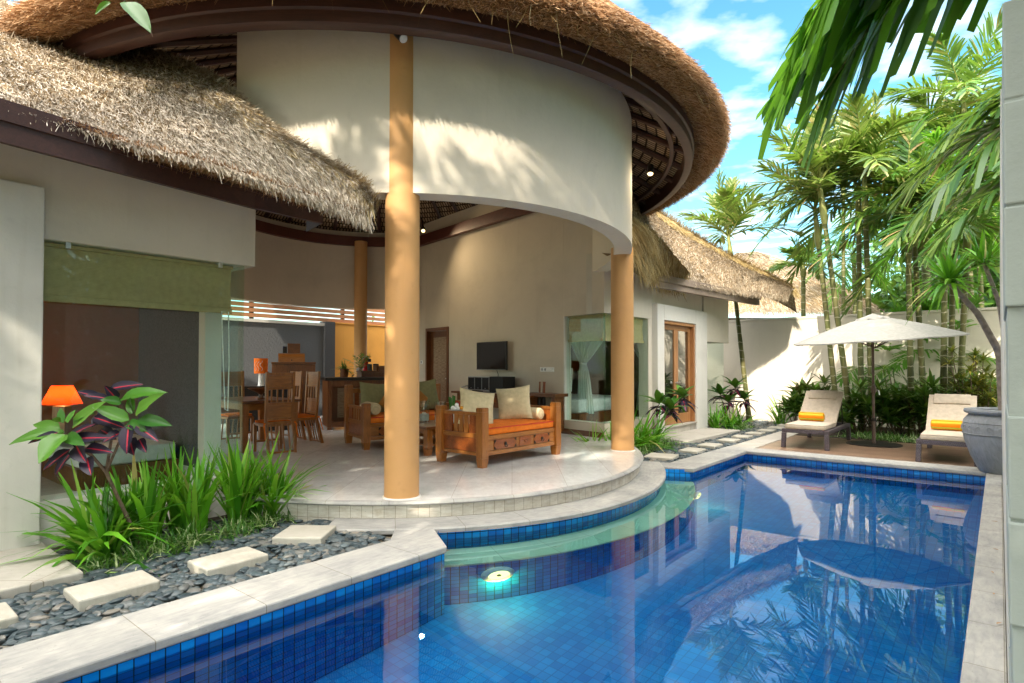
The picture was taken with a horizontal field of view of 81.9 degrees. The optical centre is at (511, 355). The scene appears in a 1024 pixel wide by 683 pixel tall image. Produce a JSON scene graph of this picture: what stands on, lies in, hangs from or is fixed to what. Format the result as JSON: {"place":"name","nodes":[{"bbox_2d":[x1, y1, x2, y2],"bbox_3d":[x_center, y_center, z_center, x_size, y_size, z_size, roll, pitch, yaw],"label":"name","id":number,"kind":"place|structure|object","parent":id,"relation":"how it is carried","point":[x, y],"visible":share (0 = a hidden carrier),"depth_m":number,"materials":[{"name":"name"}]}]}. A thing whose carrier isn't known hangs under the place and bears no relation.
{"place":"outdoors","nodes":[
{"label":"outdoors","id":0,"kind":"place"},
{"bbox_2d":[0,542,82,598],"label":"path","id":1,"kind":"structure","parent":0,"point":[14,581],"depth_m":4.15,"materials":[{"name":"stone"}]},
{"bbox_2d":[95,0,152,36],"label":"leaf","id":2,"kind":"object","parent":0,"point":[137,12],"visible":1,"depth_m":2.61,"materials":[{"name":"green plant"}]},
{"bbox_2d":[221,416,638,500],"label":"terrace floor","id":3,"kind":"structure","parent":0,"point":[353,470],"depth_m":7.56,"materials":[{"name":"stone"}]},
{"bbox_2d":[221,371,253,443],"bbox_3d":[-4.809,0.874,10.235,0.512,1.210,0.561,1,-1,-45],"label":"dining chair","id":4,"kind":"object","parent":3,"relation":"on","point":[236,378],"visible":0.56,"depth_m":10.30,"materials":[{"name":"brown wood"}]},
{"bbox_2d":[226,385,287,432],"bbox_3d":[-5.097,1.059,11.951,1.240,0.900,0.480,1,-1,-30],"label":"side cabinet","id":5,"kind":"object","parent":3,"relation":"on","point":[248,392],"visible":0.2,"depth_m":11.65,"materials":[{"name":"brown wood"}]},
{"bbox_2d":[221,396,300,452],"bbox_3d":[-4.180,1.079,9.543,0.920,0.775,1.440,1,-1,-45],"label":"dining table","id":6,"kind":"object","parent":3,"relation":"on","point":[244,405],"visible":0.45,"depth_m":9.03,"materials":[{"name":"brown wood"}]},
{"bbox_2d":[253,372,297,454],"bbox_3d":[-3.591,0.851,8.938,0.512,1.210,0.561,1,-1,-45],"label":"dining chair","id":7,"kind":"object","parent":3,"relation":"on","point":[275,414],"visible":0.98,"depth_m":8.82,"materials":[{"name":"brown wood"}]},
{"bbox_2d":[268,371,306,442],"bbox_3d":[-3.971,0.876,10.375,0.512,1.210,0.561,-1,-1,45],"label":"dining chair","id":8,"kind":"object","parent":3,"relation":"on","point":[299,378],"visible":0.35,"depth_m":10.37,"materials":[{"name":"brown wood"}]},
{"bbox_2d":[271,362,315,425],"bbox_3d":[-4.822,0.835,13.000,0.900,1.385,0.745,0,-1,-22],"label":"tall cabinet","id":9,"kind":"object","parent":3,"relation":"on","point":[282,367],"visible":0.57,"depth_m":12.71,"materials":[{"name":"brown wood"}]},
{"bbox_2d":[282,371,323,443],"bbox_3d":[-3.531,0.869,9.935,0.512,1.210,0.561,-1,-1,45],"label":"dining chair","id":10,"kind":"object","parent":3,"relation":"on","point":[311,405],"visible":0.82,"depth_m":10.02,"materials":[{"name":"brown wood"}]},
{"bbox_2d":[320,377,383,429],"bbox_3d":[-3.371,0.990,12.598,1.320,1.060,0.860,0,-1,-26],"label":"kitchen bar","id":11,"kind":"object","parent":3,"relation":"on","point":[332,401],"visible":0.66,"depth_m":12.33,"materials":[{"name":"brown wood"}]},
{"bbox_2d":[0,0,732,500],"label":"oval pavilion","id":12,"kind":"structure","parent":3,"relation":"on","point":[584,112],"depth_m":5.99,"materials":[{"name":"beige paint"}]},
{"bbox_2d":[344,383,459,449],"bbox_3d":[-1.830,0.985,10.004,1.735,0.980,1.035,1,-1,-32],"label":"daybed","id":13,"kind":"object","parent":3,"relation":"on","point":[363,424],"visible":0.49,"depth_m":9.56,"materials":[{"name":"brown wood"}]},
{"bbox_2d":[359,382,383,411],"bbox_3d":[-2.303,0.714,9.973,0.560,0.540,0.160,5,-20,-32],"label":"pillow","id":14,"kind":"object","parent":13,"relation":"on","point":[370,392],"visible":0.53,"depth_m":9.89,"materials":[{"name":"green fabric"}]},
{"bbox_2d":[419,379,439,409],"bbox_3d":[-1.561,0.703,10.484,0.560,0.560,0.160,-5,-14,-32],"label":"pillow","id":15,"kind":"object","parent":13,"relation":"on","point":[428,389],"visible":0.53,"depth_m":10.47,"materials":[{"name":"green fabric"}]},
{"bbox_2d":[419,420,453,455],"bbox_3d":[-1.210,1.245,9.040,0.840,0.425,0.800,1,-1,-45],"label":"coffee table","id":16,"kind":"object","parent":3,"relation":"on","point":[427,430],"visible":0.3,"depth_m":8.57,"materials":[{"name":"brown wood"}]},
{"bbox_2d":[436,402,560,468],"bbox_3d":[-0.160,1.064,8.383,0.895,0.765,1.655,-1,-1,42],"label":"daybed","id":17,"kind":"object","parent":3,"relation":"on","point":[479,436],"visible":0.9,"depth_m":7.94,"materials":[{"name":"brown wood"}]},
{"bbox_2d":[458,387,494,423],"bbox_3d":[-0.477,0.710,8.002,0.520,0.520,0.160,11,-27,-21],"label":"pillow","id":18,"kind":"object","parent":17,"relation":"on","point":[471,401],"visible":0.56,"depth_m":7.97,"materials":[{"name":"beige fabric"}]},
{"bbox_2d":[496,385,532,418],"bbox_3d":[0.031,0.708,8.755,0.520,0.520,0.150,-7,-20,6],"label":"pillow","id":19,"kind":"object","parent":17,"relation":"on","point":[513,403],"visible":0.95,"depth_m":8.69,"materials":[{"name":"beige fabric"}]},
{"bbox_2d":[5,475,1007,680],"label":"ground","id":20,"kind":"structure","parent":0,"point":[388,535],"depth_m":4.72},
{"bbox_2d":[50,515,276,564],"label":"planting soil","id":21,"kind":"structure","parent":20,"relation":"on","point":[209,519],"depth_m":5.66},
{"bbox_2d":[9,380,171,547],"bbox_3d":[-3.207,0.903,4.587,1.134,1.406,0.559,0,-1,-17],"label":"croton plant","id":22,"kind":"object","parent":21,"relation":"on","point":[50,436],"visible":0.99,"depth_m":4.51,"materials":[{"name":"green plant"}]},
{"bbox_2d":[1,458,182,576],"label":"strap grass","id":23,"kind":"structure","parent":21,"relation":"on","point":[99,535],"depth_m":4.58,"materials":[{"name":"green plant"}]},
{"bbox_2d":[67,532,195,573],"bbox_3d":[-2.942,1.638,4.559,0.787,0.508,1.023,0,-1,23],"label":"spider plant","id":24,"kind":"object","parent":21,"relation":"on","point":[132,552],"visible":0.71,"depth_m":4.54,"materials":[{"name":"green plant"}]},
{"bbox_2d":[79,452,212,549],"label":"strap grass","id":25,"kind":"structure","parent":21,"relation":"on","point":[152,497],"depth_m":4.87,"materials":[{"name":"green plant"}]},
{"bbox_2d":[127,440,232,536],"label":"strap grass","id":26,"kind":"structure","parent":21,"relation":"on","point":[200,491],"depth_m":5.22,"materials":[{"name":"green plant"}]},
{"bbox_2d":[151,508,260,551],"bbox_3d":[-2.641,1.666,5.067,0.869,0.563,1.199,-1,-1,45],"label":"spider plant","id":27,"kind":"object","parent":21,"relation":"on","point":[231,528],"visible":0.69,"depth_m":5.10,"materials":[{"name":"green plant"}]},
{"bbox_2d":[205,430,274,525],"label":"strap grass","id":28,"kind":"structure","parent":21,"relation":"on","point":[242,478],"depth_m":5.53,"materials":[{"name":"green plant"}]},
{"bbox_2d":[212,506,296,533],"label":"spider plant","id":29,"kind":"object","parent":21,"relation":"on","point":[263,521],"visible":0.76,"depth_m":5.57,"materials":[{"name":"green plant"}]},
{"bbox_2d":[214,430,328,517],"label":"strap grass","id":30,"kind":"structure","parent":21,"relation":"on","point":[277,485],"depth_m":5.85,"materials":[{"name":"green plant"}]},
{"bbox_2d":[0,0,383,550],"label":"bedroom wing","id":31,"kind":"structure","parent":20,"relation":"on","point":[150,151],"depth_m":5.37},
{"bbox_2d":[79,430,100,442],"bbox_3d":[-4.860,1.109,6.382,0.500,0.530,0.600,-1,-1,40],"label":"bedside table","id":32,"kind":"object","parent":31,"relation":"on","point":[97,441],"visible":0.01,"depth_m":6.60,"materials":[{"name":"brown wood"}]},
{"bbox_2d":[42,385,82,433],"bbox_3d":[-4.860,0.581,6.371,0.370,0.520,0.370,0,-1,0],"label":"bedside lamp","id":33,"kind":"object","parent":32,"relation":"on","point":[61,395],"visible":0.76,"depth_m":6.31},
{"bbox_2d":[42,434,178,490],"bbox_3d":[-4.583,1.165,6.719,1.350,0.430,0.950,-1,-1,40],"label":"bed","id":34,"kind":"object","parent":31,"relation":"on","point":[122,460],"visible":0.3,"depth_m":6.29,"materials":[{"name":"fabric"}]},
{"bbox_2d":[43,242,232,410],"bbox_3d":[-3.480,-0.192,5.604,0.060,1.520,1.620,-1,-1,40],"label":"roman blind","id":35,"kind":"object","parent":31,"relation":"attached to","point":[81,275],"visible":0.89,"depth_m":5.53,"materials":[{"name":"fabric"}]},
{"bbox_2d":[0,517,390,648],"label":"pebbles","id":36,"kind":"object","parent":20,"relation":"on","point":[31,610],"visible":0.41,"depth_m":4.16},
{"bbox_2d":[63,570,159,611],"bbox_3d":[-2.631,1.553,3.886,0.330,0.100,0.460,-1,-1,40],"label":"stepping stone","id":37,"kind":"object","parent":36,"relation":"on","point":[82,597],"visible":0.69,"depth_m":3.82,"materials":[{"name":"stone"}]},
{"bbox_2d":[187,546,267,576],"bbox_3d":[-2.128,1.563,4.431,0.330,0.100,0.460,-1,-1,39],"label":"stepping stone","id":38,"kind":"object","parent":36,"relation":"on","point":[229,562],"visible":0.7,"depth_m":4.35,"materials":[{"name":"stone"}]},
{"bbox_2d":[272,525,335,545],"bbox_3d":[-1.797,1.575,5.130,0.420,0.100,0.400,0,-1,2],"label":"stepping stone","id":39,"kind":"object","parent":36,"relation":"on","point":[295,535],"visible":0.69,"depth_m":5.03,"materials":[{"name":"stone"}]},
{"bbox_2d":[0,528,446,682],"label":"pool coping","id":40,"kind":"object","parent":20,"relation":"on","point":[64,656],"visible":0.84,"depth_m":3.51,"materials":[{"name":"stone"}]},
{"bbox_2d":[221,317,334,423],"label":"wall","id":41,"kind":"structure","parent":20,"relation":"on","point":[250,340],"depth_m":15.77,"materials":[{"name":"white paint"}]},
{"bbox_2d":[222,299,384,324],"bbox_3d":[-6.414,-1.449,16.096,0.120,2.400,10.600,-1,-1,40],"label":"slatted screen","id":42,"kind":"object","parent":41,"relation":"attached to","point":[251,310],"visible":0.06,"depth_m":16.52,"materials":[{"name":"white wood"}]},
{"bbox_2d":[335,322,384,376],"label":"orange wall","id":43,"kind":"structure","parent":20,"relation":"on","point":[344,340],"depth_m":17.73,"materials":[{"name":"paint"}]},
{"bbox_2d":[225,467,639,521],"bbox_3d":[-2.330,1.618,10.743,8.554,0.180,10.109,0,-1,0],"label":"terrace riser","id":44,"kind":"object","parent":20,"relation":"on","point":[305,513],"visible":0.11,"depth_m":5.79,"materials":[{"name":"stone"}]},
{"bbox_2d":[221,446,643,505],"bbox_3d":[-2.330,1.509,10.745,8.670,0.047,10.224,0,-1,0],"label":"terrace nosing","id":45,"kind":"object","parent":44,"relation":"on","point":[636,465],"visible":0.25,"depth_m":5.79,"materials":[{"name":"stone"}]},
{"bbox_2d":[329,461,665,534],"bbox_3d":[0.598,1.615,6.875,5.448,0.050,1.558,1,-1,-44],"label":"pool step coping","id":46,"kind":"object","parent":20,"relation":"on","point":[648,479],"visible":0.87,"depth_m":5.78,"materials":[{"name":"stone"}]},
{"bbox_2d":[62,454,985,682],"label":"pool basin","id":47,"kind":"object","parent":20,"relation":"in","point":[140,660],"visible":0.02,"depth_m":4.60,"materials":[{"name":"tile"}]},
{"bbox_2d":[419,190,801,437],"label":"bedroom wing","id":48,"kind":"structure","parent":20,"relation":"on","point":[526,286],"depth_m":12.99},
{"bbox_2d":[431,331,445,401],"bbox_3d":[-1.831,0.464,14.962,0.090,2.175,0.900,1,-1,-40],"label":"door","id":49,"kind":"structure","parent":48,"relation":"in","point":[438,338],"depth_m":14.96,"materials":[{"name":"brown wood"}]},
{"bbox_2d":[476,341,507,372],"bbox_3d":[-0.398,0.181,12.966,0.182,0.970,1.060,1,-1,-40],"label":"television","id":50,"kind":"object","parent":48,"relation":"attached to","point":[492,355],"visible":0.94,"depth_m":12.86,"materials":[{"name":"black plastic"}]},
{"bbox_2d":[571,341,602,413],"bbox_3d":[1.548,0.254,11.963,1.067,1.850,0.216,-1,-1,31],"label":"bed net","id":51,"kind":"object","parent":48,"relation":"hanging from","point":[584,352],"visible":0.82,"depth_m":11.99,"materials":[{"name":"white fabric"}]},
{"bbox_2d":[568,313,606,390],"bbox_3d":[1.405,-0.039,11.073,0.041,1.446,0.960,1,-1,-40],"label":"roman blind","id":52,"kind":"object","parent":48,"relation":"attached to","point":[584,328],"visible":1,"depth_m":11.10,"materials":[{"name":"fabric"}]},
{"bbox_2d":[571,394,610,421],"bbox_3d":[1.297,1.173,13.050,1.750,0.610,2.000,-1,-1,40],"label":"bed","id":53,"kind":"object","parent":48,"relation":"on","point":[602,407],"visible":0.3,"depth_m":12.22,"materials":[{"name":"fabric"}]},
{"bbox_2d":[601,314,643,342],"bbox_3d":[2.140,-0.507,11.344,0.037,0.490,1.620,-1,-1,40],"label":"roman blind","id":54,"kind":"object","parent":48,"relation":"attached to","point":[638,332],"visible":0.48,"depth_m":11.70,"materials":[{"name":"fabric"}]},
{"bbox_2d":[676,326,689,423],"bbox_3d":[3.860,0.421,13.238,0.115,2.150,0.754,-1,-1,40],"label":"door","id":55,"kind":"structure","parent":48,"relation":"in","point":[685,416],"depth_m":13.40,"materials":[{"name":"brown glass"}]},
{"bbox_2d":[634,407,693,453],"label":"strap grass","id":56,"kind":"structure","parent":20,"relation":"on","point":[657,432],"depth_m":10.79,"materials":[{"name":"green plant"}]},
{"bbox_2d":[634,419,788,462],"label":"pebbles","id":57,"kind":"object","parent":20,"relation":"on","point":[764,424],"visible":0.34,"depth_m":11.42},
{"bbox_2d":[635,384,695,445],"bbox_3d":[2.909,1.144,11.275,1.672,1.171,0.819,0,-1,-20],"label":"croton plant","id":58,"kind":"object","parent":57,"relation":"on","point":[668,402],"visible":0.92,"depth_m":11.25,"materials":[{"name":"green plant"}]},
{"bbox_2d":[707,376,757,425],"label":"croton plant","id":59,"kind":"object","parent":57,"relation":"on","point":[735,383],"visible":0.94,"depth_m":14.86,"materials":[{"name":"green plant"}]},
{"bbox_2d":[677,169,805,421],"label":"palm tree","id":60,"kind":"object","parent":57,"relation":"on","point":[729,218],"visible":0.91,"depth_m":15.66,"materials":[{"name":"green plant"}]},
{"bbox_2d":[770,381,823,421],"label":"cordyline shrub","id":61,"kind":"object","parent":57,"relation":"on","point":[790,405],"visible":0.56,"depth_m":14.52,"materials":[{"name":"green plant"}]},
{"bbox_2d":[708,401,764,428],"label":"strap grass","id":62,"kind":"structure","parent":20,"relation":"on","point":[722,421],"depth_m":14.16,"materials":[{"name":"green plant"}]},
{"bbox_2d":[732,431,797,447],"bbox_3d":[5.240,1.713,12.027,0.440,0.054,3.340,-1,-1,40],"label":"deck border","id":63,"kind":"object","parent":20,"relation":"on","point":[764,440],"visible":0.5,"depth_m":11.69,"materials":[{"name":"stone"}]},
{"bbox_2d":[728,252,884,319],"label":"neighbour house","id":64,"kind":"structure","parent":20,"relation":"on","point":[813,296],"depth_m":22.18,"materials":[{"name":"beige"}]},
{"bbox_2d":[766,233,850,316],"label":"palm tree","id":65,"kind":"object","parent":20,"relation":"on","point":[780,265],"visible":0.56,"depth_m":17.96,"materials":[{"name":"green plant"}]},
{"bbox_2d":[747,106,891,314],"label":"palm tree","id":66,"kind":"object","parent":20,"relation":"on","point":[843,287],"visible":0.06,"depth_m":18.64,"materials":[{"name":"green plant"}]},
{"bbox_2d":[660,446,985,475],"bbox_3d":[4.339,1.653,8.717,4.171,0.058,2.891,-1,-1,40],"label":"pool coping","id":67,"kind":"object","parent":20,"relation":"on","point":[695,463],"visible":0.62,"depth_m":9.19,"materials":[{"name":"stone"}]},
{"bbox_2d":[685,307,1000,428],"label":"garden wall","id":68,"kind":"structure","parent":20,"relation":"on","point":[776,359],"depth_m":15.60,"materials":[{"name":"paint"}]},
{"bbox_2d":[798,235,914,313],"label":"palm tree","id":69,"kind":"object","parent":20,"relation":"on","point":[853,269],"visible":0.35,"depth_m":20.88,"materials":[{"name":"green plant"}]},
{"bbox_2d":[795,426,919,443],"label":"planting soil","id":70,"kind":"structure","parent":20,"relation":"on","point":[841,432],"depth_m":12.75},
{"bbox_2d":[717,95,891,432],"bbox_3d":[6.935,-2.054,13.488,3.861,7.582,3.362,0,-1,-8],"label":"palm tree","id":71,"kind":"object","parent":70,"relation":"on","point":[819,163],"visible":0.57,"depth_m":13.06,"materials":[{"name":"green plant"}]},
{"bbox_2d":[779,373,837,407],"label":"cordyline shrub","id":72,"kind":"object","parent":70,"relation":"on","point":[801,387],"visible":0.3,"depth_m":14.56,"materials":[{"name":"green plant"}]},
{"bbox_2d":[751,130,889,421],"bbox_3d":[7.444,-1.822,13.631,3.544,7.120,3.785,0,-1,24],"label":"palm tree","id":73,"kind":"object","parent":70,"relation":"on","point":[811,182],"visible":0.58,"depth_m":13.85,"materials":[{"name":"green plant"}]},
{"bbox_2d":[837,396,892,433],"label":"garden shrub","id":74,"kind":"object","parent":70,"relation":"on","point":[848,414],"visible":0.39,"depth_m":12.90,"materials":[{"name":"green plant"}]},
{"bbox_2d":[748,88,985,432],"bbox_3d":[7.823,-2.067,13.132,4.636,7.577,4.797,0,-1,0],"label":"palm tree","id":75,"kind":"object","parent":70,"relation":"on","point":[857,107],"visible":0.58,"depth_m":12.74,"materials":[{"name":"green plant"}]},
{"bbox_2d":[762,110,990,430],"bbox_3d":[8.011,-1.871,13.668,4.285,7.200,4.680,0,-1,0],"label":"palm tree","id":76,"kind":"object","parent":70,"relation":"on","point":[857,206],"visible":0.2,"depth_m":13.61,"materials":[{"name":"green plant"}]},
{"bbox_2d":[838,374,921,434],"bbox_3d":[7.986,1.049,12.658,1.599,1.341,1.277,0,-1,0],"label":"garden shrub","id":77,"kind":"object","parent":70,"relation":"on","point":[864,399],"visible":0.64,"depth_m":12.64,"materials":[{"name":"green plant"}]},
{"bbox_2d":[864,381,918,435],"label":"garden shrub","id":78,"kind":"object","parent":70,"relation":"on","point":[886,415],"visible":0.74,"depth_m":12.45,"materials":[{"name":"green plant"}]},
{"bbox_2d":[836,306,956,390],"bbox_3d":[9.331,0.268,15.160,3.717,2.952,3.767,-1,-1,39],"label":"palm clump","id":79,"kind":"object","parent":70,"relation":"on","point":[884,347],"visible":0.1,"depth_m":14.20,"materials":[{"name":"green plant"}]},
{"bbox_2d":[794,115,999,436],"bbox_3d":[8.229,-1.658,12.189,4.041,6.722,4.107,0,-1,0],"label":"palm tree","id":80,"kind":"object","parent":70,"relation":"on","point":[914,138],"visible":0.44,"depth_m":12.44,"materials":[{"name":"green plant"}]},
{"bbox_2d":[813,141,993,433],"bbox_3d":[8.779,-1.571,13.045,4.089,6.586,3.492,1,-1,-38],"label":"palm tree","id":81,"kind":"object","parent":70,"relation":"on","point":[918,310],"visible":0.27,"depth_m":12.80,"materials":[{"name":"green plant"}]},
{"bbox_2d":[831,146,999,393],"bbox_3d":[8.674,-1.237,11.956,3.665,5.876,3.640,0,-1,0],"label":"palm tree","id":82,"kind":"object","parent":70,"relation":"on","point":[916,155],"visible":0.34,"depth_m":11.80,"materials":[{"name":"green plant"}]},
{"bbox_2d":[892,376,939,435],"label":"cordyline shrub","id":83,"kind":"object","parent":70,"relation":"on","point":[911,409],"visible":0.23,"depth_m":12.25,"materials":[{"name":"green plant"}]},
{"bbox_2d":[900,383,955,429],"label":"garden shrub","id":84,"kind":"object","parent":70,"relation":"on","point":[923,405],"visible":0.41,"depth_m":11.87,"materials":[{"name":"green plant"}]},
{"bbox_2d":[859,124,999,391],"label":"palm tree","id":85,"kind":"object","parent":70,"relation":"on","point":[934,137],"visible":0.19,"depth_m":12.51,"materials":[{"name":"green plant"}]},
{"bbox_2d":[870,144,999,385],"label":"palm tree","id":86,"kind":"object","parent":70,"relation":"on","point":[963,319],"visible":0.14,"depth_m":12.22,"materials":[{"name":"green plant"}]},
{"bbox_2d":[938,343,997,406],"bbox_3d":[9.011,0.709,11.474,1.245,1.972,0.909,0,-1,0],"label":"croton shrub","id":87,"kind":"object","parent":70,"relation":"on","point":[978,382],"visible":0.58,"depth_m":11.53,"materials":[{"name":"green plant"}]},
{"bbox_2d":[758,435,974,466],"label":"timber deck","id":88,"kind":"structure","parent":20,"relation":"on","point":[948,455],"depth_m":10.35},
{"bbox_2d":[781,390,850,450],"bbox_3d":[5.846,1.179,11.294,0.790,0.998,1.999,-1,-1,40],"label":"sun lounger","id":89,"kind":"object","parent":88,"relation":"on","point":[828,403],"visible":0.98,"depth_m":11.27,"materials":[{"name":"fabric"}]},
{"bbox_2d":[794,314,969,447],"bbox_3d":[6.873,0.441,11.184,2.660,2.473,2.660,0,-1,20],"label":"parasol","id":90,"kind":"object","parent":88,"relation":"on","point":[873,328],"visible":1,"depth_m":10.62,"materials":[{"name":"white fabric"}]},
{"bbox_2d":[915,394,976,466],"bbox_3d":[7.194,1.150,9.675,0.790,0.998,1.999,-1,-1,40],"label":"sun lounger","id":91,"kind":"object","parent":88,"relation":"on","point":[946,406],"visible":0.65,"depth_m":9.82,"materials":[{"name":"fabric"}]},
{"bbox_2d":[755,0,988,175],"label":"palm tree","id":92,"kind":"object","parent":20,"relation":"on","point":[840,38],"visible":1,"depth_m":4.42,"materials":[{"name":"green plant"}]},
{"bbox_2d":[831,143,999,301],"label":"palm tree","id":93,"kind":"object","parent":20,"relation":"on","point":[924,271],"visible":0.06,"depth_m":15.18,"materials":[{"name":"green plant"}]},
{"bbox_2d":[838,3,1002,303],"bbox_3d":[11.882,-3.589,15.448,4.940,10.701,5.965,1,-1,-31],"label":"palm tree","id":94,"kind":"object","parent":20,"relation":"on","point":[959,69],"visible":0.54,"depth_m":15.12,"materials":[{"name":"green plant"}]},
{"bbox_2d":[850,235,999,311],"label":"garden tree","id":95,"kind":"object","parent":20,"relation":"on","point":[876,298],"visible":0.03,"depth_m":22.99,"materials":[{"name":"green plant"}]},
{"bbox_2d":[863,65,993,307],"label":"palm tree","id":96,"kind":"object","parent":20,"relation":"on","point":[915,102],"visible":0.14,"depth_m":16.59,"materials":[{"name":"green plant"}]},
{"bbox_2d":[863,288,996,390],"bbox_3d":[10.585,0.009,14.099,4.317,3.419,3.989,0,-1,0],"label":"palm clump","id":97,"kind":"object","parent":20,"relation":"on","point":[976,300],"visible":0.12,"depth_m":13.41,"materials":[{"name":"green plant"}]},
{"bbox_2d":[882,212,999,310],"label":"garden tree","id":98,"kind":"object","parent":20,"relation":"on","point":[898,280],"visible":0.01,"depth_m":21.87,"materials":[{"name":"green plant"}]},
{"bbox_2d":[882,66,1001,243],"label":"palm tree","id":99,"kind":"object","parent":20,"relation":"on","point":[953,137],"visible":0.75,"depth_m":7.13,"materials":[{"name":"green plant"}]},
{"bbox_2d":[912,206,999,307],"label":"garden tree","id":100,"kind":"object","parent":20,"relation":"on","point":[991,302],"visible":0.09,"depth_m":17.57,"materials":[{"name":"green plant"}]},
{"bbox_2d":[960,473,1007,682],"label":"pool coping","id":101,"kind":"object","parent":20,"relation":"on","point":[985,655],"visible":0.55,"depth_m":3.67,"materials":[{"name":"stone"}]},
{"bbox_2d":[961,407,1002,474],"bbox_3d":[6.781,1.175,8.154,0.918,0.875,0.915,0,-1,0],"label":"stone pot","id":102,"kind":"object","parent":101,"relation":"on","point":[981,427],"visible":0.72,"depth_m":8.02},
{"bbox_2d":[902,226,1001,410],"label":"dracaena tree","id":103,"kind":"object","parent":102,"relation":"in","point":[949,274],"visible":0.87,"depth_m":8.16,"materials":[{"name":"green plant"}]},
{"bbox_2d":[1000,0,1023,682],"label":"stone wall","id":104,"kind":"structure","parent":20,"relation":"on","point":[1012,228],"depth_m":1.69,"materials":[{"name":"grey stone"}]},
{"bbox_2d":[7,0,1009,322],"label":"sky","id":105,"kind":"structure","parent":0,"point":[740,44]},
{"bbox_2d":[90,458,984,682],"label":"pool water","id":106,"kind":"structure","parent":0,"point":[747,570],"depth_m":4.00,"materials":[{"name":"liquid"}]},
{"bbox_2d":[661,428,739,442],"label":"path","id":107,"kind":"structure","parent":0,"point":[699,435],"depth_m":12.40,"materials":[{"name":"stone"}]},
{"bbox_2d":[902,153,999,271],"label":"palm tree","id":108,"kind":"object","parent":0,"point":[991,185],"visible":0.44,"depth_m":9.44,"materials":[{"name":"green plant"}]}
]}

